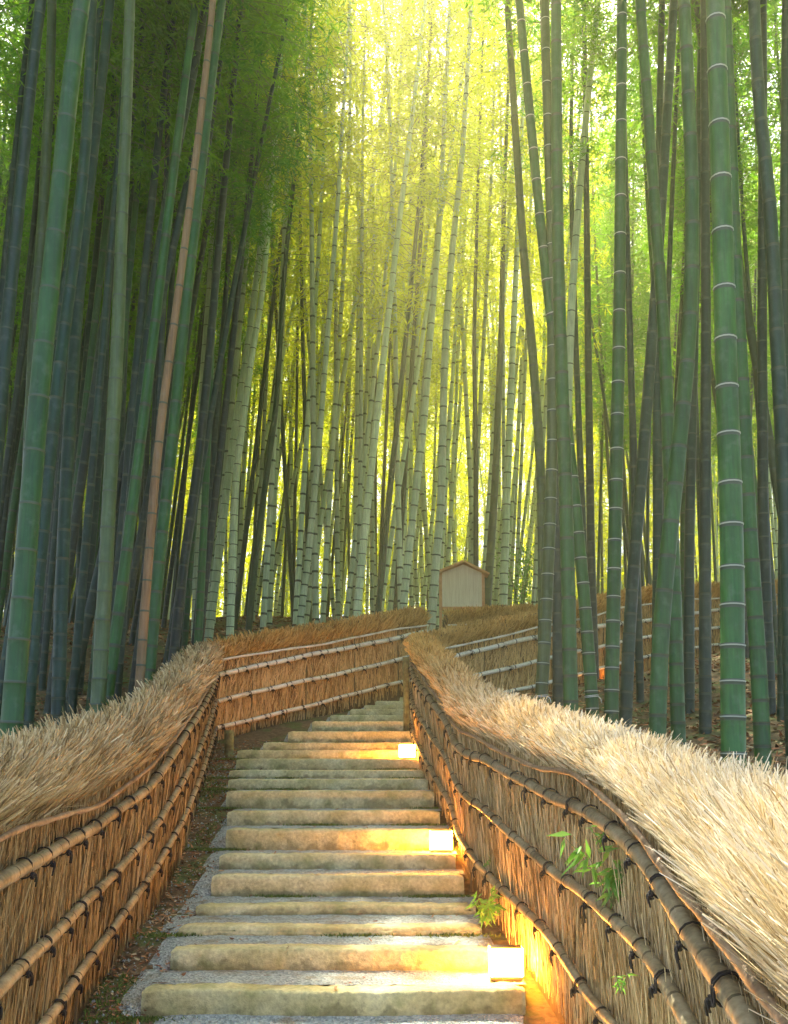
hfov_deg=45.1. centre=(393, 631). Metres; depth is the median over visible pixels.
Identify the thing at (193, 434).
bamboo
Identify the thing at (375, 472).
bamboo
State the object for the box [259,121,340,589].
bamboo
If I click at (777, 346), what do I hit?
bamboo
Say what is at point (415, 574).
bamboo
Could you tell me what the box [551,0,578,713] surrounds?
bamboo
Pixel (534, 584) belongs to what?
bamboo
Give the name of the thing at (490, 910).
bamboo sprig
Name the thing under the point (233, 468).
bamboo
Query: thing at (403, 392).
bamboo
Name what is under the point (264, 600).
bamboo
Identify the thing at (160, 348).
bamboo
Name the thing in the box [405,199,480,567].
bamboo
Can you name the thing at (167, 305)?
bamboo
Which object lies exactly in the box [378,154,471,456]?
bamboo
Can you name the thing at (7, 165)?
bamboo
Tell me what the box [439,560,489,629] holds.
notice board
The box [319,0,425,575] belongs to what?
bamboo
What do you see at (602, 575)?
bamboo
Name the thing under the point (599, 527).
bamboo
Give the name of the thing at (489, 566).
bamboo
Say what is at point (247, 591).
bamboo
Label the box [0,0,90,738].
bamboo
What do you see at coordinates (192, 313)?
bamboo
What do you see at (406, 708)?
wooden post
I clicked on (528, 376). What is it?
bamboo
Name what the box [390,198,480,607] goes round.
bamboo
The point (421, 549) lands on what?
bamboo
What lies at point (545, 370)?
bamboo
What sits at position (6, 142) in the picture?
bamboo
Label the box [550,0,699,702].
bamboo
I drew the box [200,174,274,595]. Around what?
bamboo
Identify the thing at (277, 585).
bamboo
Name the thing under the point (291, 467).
bamboo
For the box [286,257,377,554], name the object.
bamboo
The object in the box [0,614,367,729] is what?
fallen leaves
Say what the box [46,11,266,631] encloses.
bamboo
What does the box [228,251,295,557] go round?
bamboo
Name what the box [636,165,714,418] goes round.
bamboo
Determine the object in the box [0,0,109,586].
bamboo
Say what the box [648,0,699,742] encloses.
bamboo
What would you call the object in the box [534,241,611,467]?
bamboo
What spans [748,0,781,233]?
bamboo
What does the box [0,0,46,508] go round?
bamboo
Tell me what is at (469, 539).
bamboo
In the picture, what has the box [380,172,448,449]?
bamboo
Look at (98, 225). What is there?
bamboo
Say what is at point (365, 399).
bamboo
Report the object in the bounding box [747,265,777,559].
bamboo
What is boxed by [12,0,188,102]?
bamboo
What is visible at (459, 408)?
bamboo
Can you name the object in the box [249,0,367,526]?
bamboo
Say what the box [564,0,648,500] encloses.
bamboo
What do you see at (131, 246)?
bamboo
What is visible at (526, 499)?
bamboo
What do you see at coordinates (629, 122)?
bamboo
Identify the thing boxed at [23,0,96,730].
bamboo
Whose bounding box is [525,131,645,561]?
bamboo
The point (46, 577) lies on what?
bamboo
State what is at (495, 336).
bamboo
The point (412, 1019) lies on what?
path
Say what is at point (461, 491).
distant bamboo grove
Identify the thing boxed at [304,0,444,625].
bamboo
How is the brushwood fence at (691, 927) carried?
on the ground
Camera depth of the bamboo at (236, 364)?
18.52 m
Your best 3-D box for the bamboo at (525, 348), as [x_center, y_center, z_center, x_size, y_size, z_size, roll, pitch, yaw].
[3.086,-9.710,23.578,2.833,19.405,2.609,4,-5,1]
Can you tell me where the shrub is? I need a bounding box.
[494,536,534,604]
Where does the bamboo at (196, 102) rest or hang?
on the ground
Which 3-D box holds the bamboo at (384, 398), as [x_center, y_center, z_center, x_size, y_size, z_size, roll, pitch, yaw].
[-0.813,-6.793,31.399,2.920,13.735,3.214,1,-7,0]
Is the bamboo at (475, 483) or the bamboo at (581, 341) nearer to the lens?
the bamboo at (475, 483)
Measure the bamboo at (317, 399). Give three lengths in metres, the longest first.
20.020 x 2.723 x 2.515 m
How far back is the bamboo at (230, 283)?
23.35 m
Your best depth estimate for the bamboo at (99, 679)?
7.79 m
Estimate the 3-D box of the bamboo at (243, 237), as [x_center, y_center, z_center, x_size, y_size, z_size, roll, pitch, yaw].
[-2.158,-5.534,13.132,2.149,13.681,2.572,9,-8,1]
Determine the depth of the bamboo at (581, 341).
31.42 m
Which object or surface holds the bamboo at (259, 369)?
on the ground
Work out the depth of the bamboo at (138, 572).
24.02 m
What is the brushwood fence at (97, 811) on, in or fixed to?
on the ground
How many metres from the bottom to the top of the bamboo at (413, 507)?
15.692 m
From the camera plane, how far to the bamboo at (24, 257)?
17.85 m
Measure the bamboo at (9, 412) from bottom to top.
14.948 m
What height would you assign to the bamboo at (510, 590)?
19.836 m
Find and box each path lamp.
[399,744,414,758]
[430,830,452,851]
[488,945,523,979]
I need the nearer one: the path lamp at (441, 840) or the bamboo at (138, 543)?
the path lamp at (441, 840)
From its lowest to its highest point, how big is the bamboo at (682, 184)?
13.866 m
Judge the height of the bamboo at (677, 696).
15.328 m
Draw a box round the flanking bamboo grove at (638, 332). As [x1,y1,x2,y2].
[0,0,781,625]
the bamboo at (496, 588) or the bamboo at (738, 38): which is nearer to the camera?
the bamboo at (738, 38)
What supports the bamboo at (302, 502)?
on the ground
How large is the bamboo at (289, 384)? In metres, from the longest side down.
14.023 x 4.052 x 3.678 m
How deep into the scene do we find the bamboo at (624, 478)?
26.46 m
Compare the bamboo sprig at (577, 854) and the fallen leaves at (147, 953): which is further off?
the fallen leaves at (147, 953)
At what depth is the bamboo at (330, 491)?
19.50 m
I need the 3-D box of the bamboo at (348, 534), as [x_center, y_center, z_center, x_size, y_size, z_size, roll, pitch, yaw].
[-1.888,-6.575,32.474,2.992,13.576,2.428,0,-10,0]
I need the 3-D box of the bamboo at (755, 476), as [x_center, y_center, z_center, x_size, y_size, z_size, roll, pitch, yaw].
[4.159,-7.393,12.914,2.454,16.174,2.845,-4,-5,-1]
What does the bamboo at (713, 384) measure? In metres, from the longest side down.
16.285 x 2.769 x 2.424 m
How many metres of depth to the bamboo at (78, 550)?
15.00 m
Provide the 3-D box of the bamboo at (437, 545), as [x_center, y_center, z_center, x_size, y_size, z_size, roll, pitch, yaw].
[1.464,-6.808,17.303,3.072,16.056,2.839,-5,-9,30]
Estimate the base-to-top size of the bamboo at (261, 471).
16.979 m
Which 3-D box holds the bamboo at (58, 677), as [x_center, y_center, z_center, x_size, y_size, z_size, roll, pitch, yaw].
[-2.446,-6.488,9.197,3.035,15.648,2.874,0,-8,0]
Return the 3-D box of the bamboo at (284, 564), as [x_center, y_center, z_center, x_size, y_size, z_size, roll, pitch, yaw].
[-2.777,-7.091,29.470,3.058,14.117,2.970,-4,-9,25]
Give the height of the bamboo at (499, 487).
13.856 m
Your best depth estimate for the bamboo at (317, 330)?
28.30 m
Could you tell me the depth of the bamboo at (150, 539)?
8.16 m
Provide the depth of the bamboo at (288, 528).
22.09 m
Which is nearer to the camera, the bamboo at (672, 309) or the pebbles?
the pebbles
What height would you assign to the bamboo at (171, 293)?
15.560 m
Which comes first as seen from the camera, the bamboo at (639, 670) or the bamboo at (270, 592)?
the bamboo at (639, 670)
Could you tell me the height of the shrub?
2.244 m
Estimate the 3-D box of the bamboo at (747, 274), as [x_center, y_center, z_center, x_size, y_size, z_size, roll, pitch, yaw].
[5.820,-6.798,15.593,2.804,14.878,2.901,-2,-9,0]
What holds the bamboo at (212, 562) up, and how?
on the ground
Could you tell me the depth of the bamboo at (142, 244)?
18.45 m
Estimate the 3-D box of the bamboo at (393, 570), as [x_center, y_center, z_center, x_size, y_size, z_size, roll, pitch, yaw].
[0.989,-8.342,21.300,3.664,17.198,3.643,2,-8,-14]
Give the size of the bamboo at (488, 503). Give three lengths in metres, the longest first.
19.890 x 3.822 x 3.577 m
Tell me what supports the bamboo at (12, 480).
on the ground
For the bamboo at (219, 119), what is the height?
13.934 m
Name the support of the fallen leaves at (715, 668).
on the ground
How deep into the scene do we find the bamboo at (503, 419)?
22.09 m
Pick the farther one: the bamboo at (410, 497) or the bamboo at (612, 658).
the bamboo at (410, 497)
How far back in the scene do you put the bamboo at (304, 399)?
22.19 m
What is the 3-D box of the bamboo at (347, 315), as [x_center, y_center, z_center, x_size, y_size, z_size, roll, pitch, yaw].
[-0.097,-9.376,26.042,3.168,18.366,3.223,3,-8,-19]
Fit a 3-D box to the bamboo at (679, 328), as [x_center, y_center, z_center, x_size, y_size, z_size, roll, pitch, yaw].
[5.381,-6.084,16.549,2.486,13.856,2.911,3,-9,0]
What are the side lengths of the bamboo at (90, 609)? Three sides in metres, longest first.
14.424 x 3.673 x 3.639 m
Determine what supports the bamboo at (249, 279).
on the ground
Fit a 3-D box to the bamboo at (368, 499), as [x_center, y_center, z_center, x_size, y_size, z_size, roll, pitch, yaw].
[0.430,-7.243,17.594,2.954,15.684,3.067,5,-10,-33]
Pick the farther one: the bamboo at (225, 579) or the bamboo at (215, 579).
the bamboo at (225, 579)
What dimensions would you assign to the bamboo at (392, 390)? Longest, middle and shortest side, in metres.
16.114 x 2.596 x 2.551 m
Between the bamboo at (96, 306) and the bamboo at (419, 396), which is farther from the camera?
the bamboo at (419, 396)
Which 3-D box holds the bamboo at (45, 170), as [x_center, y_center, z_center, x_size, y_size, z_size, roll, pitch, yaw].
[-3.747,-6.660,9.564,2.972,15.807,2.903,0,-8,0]
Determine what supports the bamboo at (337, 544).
on the ground
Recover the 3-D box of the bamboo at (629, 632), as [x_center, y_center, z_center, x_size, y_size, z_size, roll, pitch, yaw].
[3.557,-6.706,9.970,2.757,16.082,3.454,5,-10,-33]
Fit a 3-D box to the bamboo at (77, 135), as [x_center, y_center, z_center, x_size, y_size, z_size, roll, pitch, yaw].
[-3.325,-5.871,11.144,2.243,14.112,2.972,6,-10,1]
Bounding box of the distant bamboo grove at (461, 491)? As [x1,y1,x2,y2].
[1,1,779,619]
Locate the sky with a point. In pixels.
(768, 85)
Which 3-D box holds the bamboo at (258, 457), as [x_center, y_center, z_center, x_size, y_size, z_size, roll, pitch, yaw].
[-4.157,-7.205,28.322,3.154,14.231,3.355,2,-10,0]
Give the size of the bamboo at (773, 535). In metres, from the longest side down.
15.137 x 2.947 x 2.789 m
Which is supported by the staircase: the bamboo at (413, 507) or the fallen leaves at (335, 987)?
the fallen leaves at (335, 987)
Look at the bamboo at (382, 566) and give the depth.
18.22 m
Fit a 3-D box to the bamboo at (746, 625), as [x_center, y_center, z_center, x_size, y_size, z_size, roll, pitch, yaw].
[5.679,-6.482,17.272,3.232,14.404,2.757,2,-8,-13]
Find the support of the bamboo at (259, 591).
on the ground
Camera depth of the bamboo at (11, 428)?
12.29 m
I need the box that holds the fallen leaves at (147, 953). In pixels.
[84,740,287,1023]
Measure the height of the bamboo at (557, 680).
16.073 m
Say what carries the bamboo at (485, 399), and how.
on the ground
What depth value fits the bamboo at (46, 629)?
11.95 m
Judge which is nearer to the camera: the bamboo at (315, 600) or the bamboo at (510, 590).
the bamboo at (315, 600)
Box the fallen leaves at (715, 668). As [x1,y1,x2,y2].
[519,651,785,777]
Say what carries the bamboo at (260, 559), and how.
on the ground
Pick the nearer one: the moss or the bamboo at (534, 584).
the moss
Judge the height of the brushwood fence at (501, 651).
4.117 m
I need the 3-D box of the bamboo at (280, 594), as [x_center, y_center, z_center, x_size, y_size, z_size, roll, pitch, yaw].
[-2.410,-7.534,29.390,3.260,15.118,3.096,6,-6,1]
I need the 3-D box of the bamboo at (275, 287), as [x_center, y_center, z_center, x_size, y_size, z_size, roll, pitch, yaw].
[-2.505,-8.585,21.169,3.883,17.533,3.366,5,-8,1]
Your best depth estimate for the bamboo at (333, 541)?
28.10 m
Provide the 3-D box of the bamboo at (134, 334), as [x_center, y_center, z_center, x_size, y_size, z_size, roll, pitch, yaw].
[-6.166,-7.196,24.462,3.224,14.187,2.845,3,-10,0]
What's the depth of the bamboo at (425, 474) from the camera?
30.70 m
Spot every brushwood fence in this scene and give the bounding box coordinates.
[0,640,225,1023]
[206,605,432,740]
[402,630,787,1023]
[414,579,777,695]
[441,601,537,628]
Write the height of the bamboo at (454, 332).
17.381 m
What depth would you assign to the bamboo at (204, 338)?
16.96 m
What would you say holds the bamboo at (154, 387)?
on the ground
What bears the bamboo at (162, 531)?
on the ground
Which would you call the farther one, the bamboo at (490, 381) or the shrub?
the bamboo at (490, 381)
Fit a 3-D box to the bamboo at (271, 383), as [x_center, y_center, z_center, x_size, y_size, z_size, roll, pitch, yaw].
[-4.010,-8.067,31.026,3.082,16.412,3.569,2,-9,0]
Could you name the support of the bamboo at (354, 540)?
on the ground
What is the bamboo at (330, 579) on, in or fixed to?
on the ground
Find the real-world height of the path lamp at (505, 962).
0.164 m
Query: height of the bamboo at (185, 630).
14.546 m
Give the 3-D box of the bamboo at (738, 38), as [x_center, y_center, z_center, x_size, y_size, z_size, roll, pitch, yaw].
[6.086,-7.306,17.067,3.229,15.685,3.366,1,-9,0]
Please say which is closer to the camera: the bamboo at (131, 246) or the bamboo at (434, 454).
the bamboo at (131, 246)
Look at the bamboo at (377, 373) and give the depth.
29.22 m
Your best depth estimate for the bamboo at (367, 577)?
29.39 m
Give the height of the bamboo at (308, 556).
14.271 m
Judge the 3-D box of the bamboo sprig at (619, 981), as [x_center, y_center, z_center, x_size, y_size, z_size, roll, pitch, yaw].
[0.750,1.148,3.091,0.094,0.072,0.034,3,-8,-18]
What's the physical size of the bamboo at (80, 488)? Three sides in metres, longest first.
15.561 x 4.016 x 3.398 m
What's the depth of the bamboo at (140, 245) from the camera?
14.56 m
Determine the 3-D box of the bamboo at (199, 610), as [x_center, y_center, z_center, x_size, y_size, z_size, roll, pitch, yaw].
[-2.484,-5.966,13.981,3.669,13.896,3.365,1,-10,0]
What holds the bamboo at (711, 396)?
on the ground
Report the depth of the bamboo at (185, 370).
21.72 m
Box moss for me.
[77,710,500,1023]
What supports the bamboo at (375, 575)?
on the ground
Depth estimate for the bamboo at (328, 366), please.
28.48 m
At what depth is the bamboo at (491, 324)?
31.42 m
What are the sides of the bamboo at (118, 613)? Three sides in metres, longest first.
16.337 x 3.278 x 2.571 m
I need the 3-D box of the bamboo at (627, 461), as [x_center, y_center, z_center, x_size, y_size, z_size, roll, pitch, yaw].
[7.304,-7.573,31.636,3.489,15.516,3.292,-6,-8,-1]
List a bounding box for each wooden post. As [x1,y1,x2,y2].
[224,730,233,756]
[403,657,409,730]
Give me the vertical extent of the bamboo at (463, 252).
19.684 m
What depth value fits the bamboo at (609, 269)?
27.34 m
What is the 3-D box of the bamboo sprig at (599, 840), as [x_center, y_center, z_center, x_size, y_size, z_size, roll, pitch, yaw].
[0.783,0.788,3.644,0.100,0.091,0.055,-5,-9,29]
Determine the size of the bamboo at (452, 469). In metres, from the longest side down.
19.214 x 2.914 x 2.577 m
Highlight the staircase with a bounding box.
[119,697,525,1016]
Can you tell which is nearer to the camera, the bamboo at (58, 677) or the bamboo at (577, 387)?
the bamboo at (58, 677)
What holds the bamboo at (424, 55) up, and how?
on the ground
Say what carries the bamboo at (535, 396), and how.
on the ground
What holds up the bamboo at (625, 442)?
on the ground
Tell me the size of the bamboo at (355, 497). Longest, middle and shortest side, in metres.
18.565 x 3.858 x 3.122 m
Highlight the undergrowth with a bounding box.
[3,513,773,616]
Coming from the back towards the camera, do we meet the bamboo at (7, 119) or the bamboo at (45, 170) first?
the bamboo at (7, 119)
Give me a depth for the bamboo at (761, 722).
7.17 m
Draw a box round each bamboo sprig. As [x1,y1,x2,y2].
[464,885,507,927]
[547,831,627,909]
[589,825,609,847]
[611,973,637,994]
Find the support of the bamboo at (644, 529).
on the ground
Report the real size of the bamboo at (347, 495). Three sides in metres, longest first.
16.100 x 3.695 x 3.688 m
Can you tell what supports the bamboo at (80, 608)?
on the ground
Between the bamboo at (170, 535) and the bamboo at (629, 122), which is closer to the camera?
the bamboo at (629, 122)
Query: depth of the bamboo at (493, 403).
30.88 m
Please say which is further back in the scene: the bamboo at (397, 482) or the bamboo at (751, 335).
the bamboo at (397, 482)
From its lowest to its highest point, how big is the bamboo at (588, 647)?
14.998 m
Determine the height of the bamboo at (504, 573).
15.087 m
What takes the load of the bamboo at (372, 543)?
on the ground
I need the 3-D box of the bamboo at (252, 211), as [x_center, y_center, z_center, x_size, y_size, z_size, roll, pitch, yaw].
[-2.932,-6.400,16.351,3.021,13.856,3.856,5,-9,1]
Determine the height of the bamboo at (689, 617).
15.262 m
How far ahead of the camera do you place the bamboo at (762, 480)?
10.10 m
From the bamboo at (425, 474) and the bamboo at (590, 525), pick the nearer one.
the bamboo at (590, 525)
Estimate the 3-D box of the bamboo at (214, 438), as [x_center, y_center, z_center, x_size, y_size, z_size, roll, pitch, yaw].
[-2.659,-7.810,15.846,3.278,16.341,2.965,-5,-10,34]
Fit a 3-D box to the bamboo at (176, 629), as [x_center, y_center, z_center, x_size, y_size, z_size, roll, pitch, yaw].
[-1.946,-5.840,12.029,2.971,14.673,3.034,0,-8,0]
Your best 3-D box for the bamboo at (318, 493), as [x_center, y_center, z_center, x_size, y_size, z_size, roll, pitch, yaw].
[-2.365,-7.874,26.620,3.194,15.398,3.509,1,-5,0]
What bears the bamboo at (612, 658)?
on the ground
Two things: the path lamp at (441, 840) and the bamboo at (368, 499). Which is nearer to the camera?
the path lamp at (441, 840)
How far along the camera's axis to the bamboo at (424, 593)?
26.92 m
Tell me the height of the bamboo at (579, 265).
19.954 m
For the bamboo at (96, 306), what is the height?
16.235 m
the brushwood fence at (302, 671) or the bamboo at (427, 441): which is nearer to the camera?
the brushwood fence at (302, 671)
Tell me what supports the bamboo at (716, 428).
on the ground
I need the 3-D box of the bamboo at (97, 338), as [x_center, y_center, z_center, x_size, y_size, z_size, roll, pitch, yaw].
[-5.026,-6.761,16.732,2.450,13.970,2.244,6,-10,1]
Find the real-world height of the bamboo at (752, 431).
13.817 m
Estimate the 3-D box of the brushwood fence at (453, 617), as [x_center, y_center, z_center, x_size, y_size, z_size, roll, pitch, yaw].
[2.373,0.392,17.975,3.237,2.128,0.542,3,-9,-20]
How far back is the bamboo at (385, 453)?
25.05 m
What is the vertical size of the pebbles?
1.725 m
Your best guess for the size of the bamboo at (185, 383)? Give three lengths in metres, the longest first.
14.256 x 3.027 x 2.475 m
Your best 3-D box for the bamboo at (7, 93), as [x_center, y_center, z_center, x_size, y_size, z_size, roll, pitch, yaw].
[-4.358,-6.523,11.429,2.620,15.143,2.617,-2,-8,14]
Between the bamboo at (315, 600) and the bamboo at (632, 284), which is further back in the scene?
the bamboo at (632, 284)
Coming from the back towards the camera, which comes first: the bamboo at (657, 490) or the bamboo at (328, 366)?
the bamboo at (328, 366)
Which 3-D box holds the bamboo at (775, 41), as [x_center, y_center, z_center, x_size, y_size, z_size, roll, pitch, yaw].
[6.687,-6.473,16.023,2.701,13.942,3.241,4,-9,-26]
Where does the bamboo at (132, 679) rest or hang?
on the ground
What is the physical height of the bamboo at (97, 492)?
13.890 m
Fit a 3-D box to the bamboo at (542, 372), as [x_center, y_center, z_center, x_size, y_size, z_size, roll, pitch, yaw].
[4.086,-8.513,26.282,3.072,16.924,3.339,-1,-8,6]
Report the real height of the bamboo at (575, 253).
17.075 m
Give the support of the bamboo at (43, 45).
on the ground
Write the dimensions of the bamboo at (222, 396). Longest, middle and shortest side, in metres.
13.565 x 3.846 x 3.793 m
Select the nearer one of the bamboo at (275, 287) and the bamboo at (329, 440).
the bamboo at (275, 287)
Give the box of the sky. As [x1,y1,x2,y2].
[0,0,781,617]
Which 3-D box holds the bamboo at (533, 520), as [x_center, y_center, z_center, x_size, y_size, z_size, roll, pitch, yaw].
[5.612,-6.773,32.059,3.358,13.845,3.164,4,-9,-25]
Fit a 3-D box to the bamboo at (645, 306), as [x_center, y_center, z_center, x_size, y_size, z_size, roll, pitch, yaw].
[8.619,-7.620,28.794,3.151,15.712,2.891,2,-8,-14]
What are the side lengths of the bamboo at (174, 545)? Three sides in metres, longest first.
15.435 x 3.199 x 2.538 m
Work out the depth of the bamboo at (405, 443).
19.07 m
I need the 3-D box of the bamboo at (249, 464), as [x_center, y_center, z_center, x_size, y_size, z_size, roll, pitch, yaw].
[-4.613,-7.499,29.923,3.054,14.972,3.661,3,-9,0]
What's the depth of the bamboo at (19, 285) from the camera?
18.31 m
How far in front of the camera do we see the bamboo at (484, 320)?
21.87 m
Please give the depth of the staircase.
6.26 m
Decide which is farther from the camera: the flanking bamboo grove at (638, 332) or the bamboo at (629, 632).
the flanking bamboo grove at (638, 332)
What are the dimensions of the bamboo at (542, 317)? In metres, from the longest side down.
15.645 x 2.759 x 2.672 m
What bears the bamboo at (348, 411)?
on the ground
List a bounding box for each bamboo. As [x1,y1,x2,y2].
[0,0,32,353]
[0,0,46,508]
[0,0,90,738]
[0,0,96,273]
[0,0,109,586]
[0,0,135,322]
[0,0,146,623]
[0,0,166,531]
[0,0,202,718]
[0,1,77,182]
[0,2,150,630]
[0,6,68,279]
[0,26,34,355]
[0,42,150,600]
[0,67,134,335]
[1,0,104,625]
[1,19,164,479]
[1,154,34,614]
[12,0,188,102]
[14,22,117,113]
[17,2,182,675]
[17,37,107,318]
[22,0,56,465]
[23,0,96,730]
[23,0,280,713]
[31,3,219,489]
[38,5,144,690]
[43,0,244,713]
[44,54,190,585]
[46,0,227,722]
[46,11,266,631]
[50,0,114,726]
[51,0,348,627]
[51,87,163,629]
[56,0,198,514]
[57,9,273,458]
[58,1,227,570]
[62,0,197,694]
[65,0,309,718]
[71,236,195,594]
[80,19,203,567]
[90,0,134,713]
[93,228,203,619]
[96,0,263,545]
[102,52,240,369]
[104,107,244,435]
[106,0,256,706]
[111,0,307,642]
[113,0,239,704]
[116,48,162,564]
[120,2,281,431]
[126,240,199,613]
[127,195,206,362]
[128,0,348,699]
[128,0,356,645]
[134,0,215,692]
[137,0,354,645]
[137,197,221,409]
[138,0,346,664]
[138,32,289,299]
[145,0,225,683]
[146,22,247,438]
[157,0,327,648]
[160,220,241,618]
[161,30,278,638]
[161,54,264,628]
[162,0,351,668]
[164,227,267,392]
[173,1,317,655]
[175,232,245,466]
[176,8,319,644]
[178,1,342,641]
[181,197,237,625]
[181,252,273,453]
[183,360,197,466]
[184,237,294,617]
[191,209,290,596]
[193,225,291,593]
[193,280,257,616]
[195,202,262,452]
[199,0,358,561]
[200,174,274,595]
[203,0,333,554]
[204,11,356,640]
[208,22,313,519]
[215,242,270,478]
[215,247,291,615]
[216,0,379,629]
[217,207,330,447]
[219,3,365,624]
[226,2,355,638]
[227,0,333,359]
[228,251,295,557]
[230,285,306,533]
[231,75,330,621]
[231,202,338,544]
[237,0,388,629]
[237,218,277,617]
[242,31,344,621]
[244,8,347,615]
[245,0,369,637]
[246,248,320,458]
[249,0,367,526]
[249,0,367,623]
[249,197,351,554]
[249,261,300,597]
[255,74,346,614]
[255,251,319,615]
[256,199,349,616]
[257,0,383,624]
[258,180,370,616]
[259,2,372,632]
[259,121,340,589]
[263,91,355,582]
[268,0,424,625]
[269,87,334,620]
[270,136,363,563]
[274,1,385,579]
[275,0,385,622]
[275,225,385,615]
[278,0,409,624]
[284,131,363,555]
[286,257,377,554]
[291,182,392,600]
[298,29,365,591]
[300,0,460,619]
[303,7,401,613]
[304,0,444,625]
[304,0,453,609]
[307,196,366,617]
[312,197,352,617]
[314,0,420,608]
[316,2,410,613]
[318,0,431,616]
[318,136,382,600]
[318,285,363,574]
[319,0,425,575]
[326,258,403,458]
[327,176,430,614]
[327,270,413,613]
[329,153,402,574]
[330,0,505,612]
[336,0,499,617]
[338,173,439,608]
[339,6,441,588]
[340,0,496,610]
[340,11,440,515]
[341,0,496,563]
[342,0,432,575]
[345,2,459,555]
[346,118,406,424]
[348,0,512,609]
[356,164,452,601]
[360,0,506,605]
[368,0,505,611]
[370,0,538,630]
[371,0,454,607]
[376,3,523,537]
[377,121,441,585]
[377,270,439,581]
[378,124,451,599]
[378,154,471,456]
[378,204,477,563]
[378,210,472,497]
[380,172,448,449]
[382,0,515,610]
[383,254,461,614]
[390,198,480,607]
[398,0,505,626]
[405,112,492,609]
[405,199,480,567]
[411,0,601,722]
[411,2,563,563]
[412,0,539,440]
[415,119,474,392]
[417,224,464,564]
[418,1,527,561]
[419,11,510,616]
[424,14,507,620]
[425,0,537,566]
[433,2,595,569]
[433,197,530,445]
[437,232,516,560]
[439,229,529,606]
[449,0,581,605]
[449,49,566,606]
[450,171,529,605]
[452,242,534,604]
[456,6,577,604]
[458,0,595,702]
[458,0,598,710]
[459,160,537,413]
[460,2,543,510]
[466,204,537,421]
[468,4,578,583]
[476,1,567,604]
[477,11,574,605]
[483,0,634,437]
[491,0,575,704]
[493,0,664,555]
[494,44,594,537]
[496,4,613,317]
[502,0,676,680]
[506,224,592,603]
[507,173,583,600]
[507,175,579,567]
[508,0,634,603]
[508,144,584,412]
[510,12,611,606]
[512,222,604,485]
[524,0,657,418]
[524,248,594,582]
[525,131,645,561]
[526,166,610,450]
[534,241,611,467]
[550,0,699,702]
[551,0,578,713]
[562,0,695,277]
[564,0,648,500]
[564,175,609,405]
[567,189,645,578]
[572,0,780,516]
[572,117,666,541]
[572,223,609,593]
[574,188,648,452]
[579,109,646,594]
[579,119,647,429]
[581,43,683,540]
[583,178,673,584]
[589,0,757,555]
[594,2,715,411]
[602,0,750,514]
[603,0,781,661]
[604,0,626,725]
[606,6,779,657]
[616,0,737,651]
[619,0,677,730]
[627,0,781,194]
[627,0,781,713]
[627,166,700,403]
[631,0,765,733]
[635,0,686,750]
[635,253,711,462]
[636,1,776,673]
[636,14,781,253]
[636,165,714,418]
[638,263,713,530]
[639,2,776,664]
[641,98,756,423]
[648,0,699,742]
[664,247,774,577]
[673,327,748,582]
[676,2,781,658]
[691,0,775,714]
[698,292,770,483]
[705,0,746,767]
[710,3,781,264]
[711,261,768,467]
[712,128,779,579]
[724,0,772,780]
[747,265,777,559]
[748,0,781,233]
[748,0,787,773]
[760,0,787,721]
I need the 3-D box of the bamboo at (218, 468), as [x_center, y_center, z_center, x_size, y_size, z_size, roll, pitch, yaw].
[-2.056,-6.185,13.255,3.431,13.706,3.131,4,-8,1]
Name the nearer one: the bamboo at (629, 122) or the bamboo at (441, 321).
the bamboo at (629, 122)
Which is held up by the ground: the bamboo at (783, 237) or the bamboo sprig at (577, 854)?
the bamboo at (783, 237)
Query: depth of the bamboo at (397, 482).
18.63 m
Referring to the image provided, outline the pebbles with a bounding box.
[81,741,266,1023]
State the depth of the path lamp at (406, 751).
10.56 m
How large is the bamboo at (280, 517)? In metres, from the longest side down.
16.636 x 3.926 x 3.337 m
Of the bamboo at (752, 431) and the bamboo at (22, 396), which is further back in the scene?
the bamboo at (752, 431)
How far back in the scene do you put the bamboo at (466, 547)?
31.42 m
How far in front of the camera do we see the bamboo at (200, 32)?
9.86 m
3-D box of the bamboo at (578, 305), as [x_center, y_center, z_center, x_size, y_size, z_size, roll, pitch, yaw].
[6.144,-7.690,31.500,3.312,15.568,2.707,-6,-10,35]
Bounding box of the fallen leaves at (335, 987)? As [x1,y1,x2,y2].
[152,708,477,988]
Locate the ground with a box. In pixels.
[0,615,785,1023]
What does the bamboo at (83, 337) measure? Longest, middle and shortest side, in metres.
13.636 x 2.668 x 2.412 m
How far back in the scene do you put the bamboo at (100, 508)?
13.70 m
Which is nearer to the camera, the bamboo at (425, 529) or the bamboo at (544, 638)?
the bamboo at (544, 638)
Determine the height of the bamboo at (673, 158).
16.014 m
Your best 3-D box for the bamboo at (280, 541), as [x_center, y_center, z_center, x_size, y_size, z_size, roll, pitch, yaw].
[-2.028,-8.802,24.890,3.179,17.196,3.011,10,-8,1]
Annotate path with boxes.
[154,1014,522,1023]
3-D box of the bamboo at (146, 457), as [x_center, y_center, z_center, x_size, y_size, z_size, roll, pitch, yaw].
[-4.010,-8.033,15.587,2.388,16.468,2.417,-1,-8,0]
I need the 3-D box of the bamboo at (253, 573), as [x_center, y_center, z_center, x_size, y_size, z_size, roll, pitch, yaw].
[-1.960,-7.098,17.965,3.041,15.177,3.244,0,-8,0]
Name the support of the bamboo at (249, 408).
on the ground
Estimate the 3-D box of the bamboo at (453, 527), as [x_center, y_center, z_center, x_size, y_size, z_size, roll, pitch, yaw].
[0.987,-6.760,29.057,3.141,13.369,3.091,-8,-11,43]

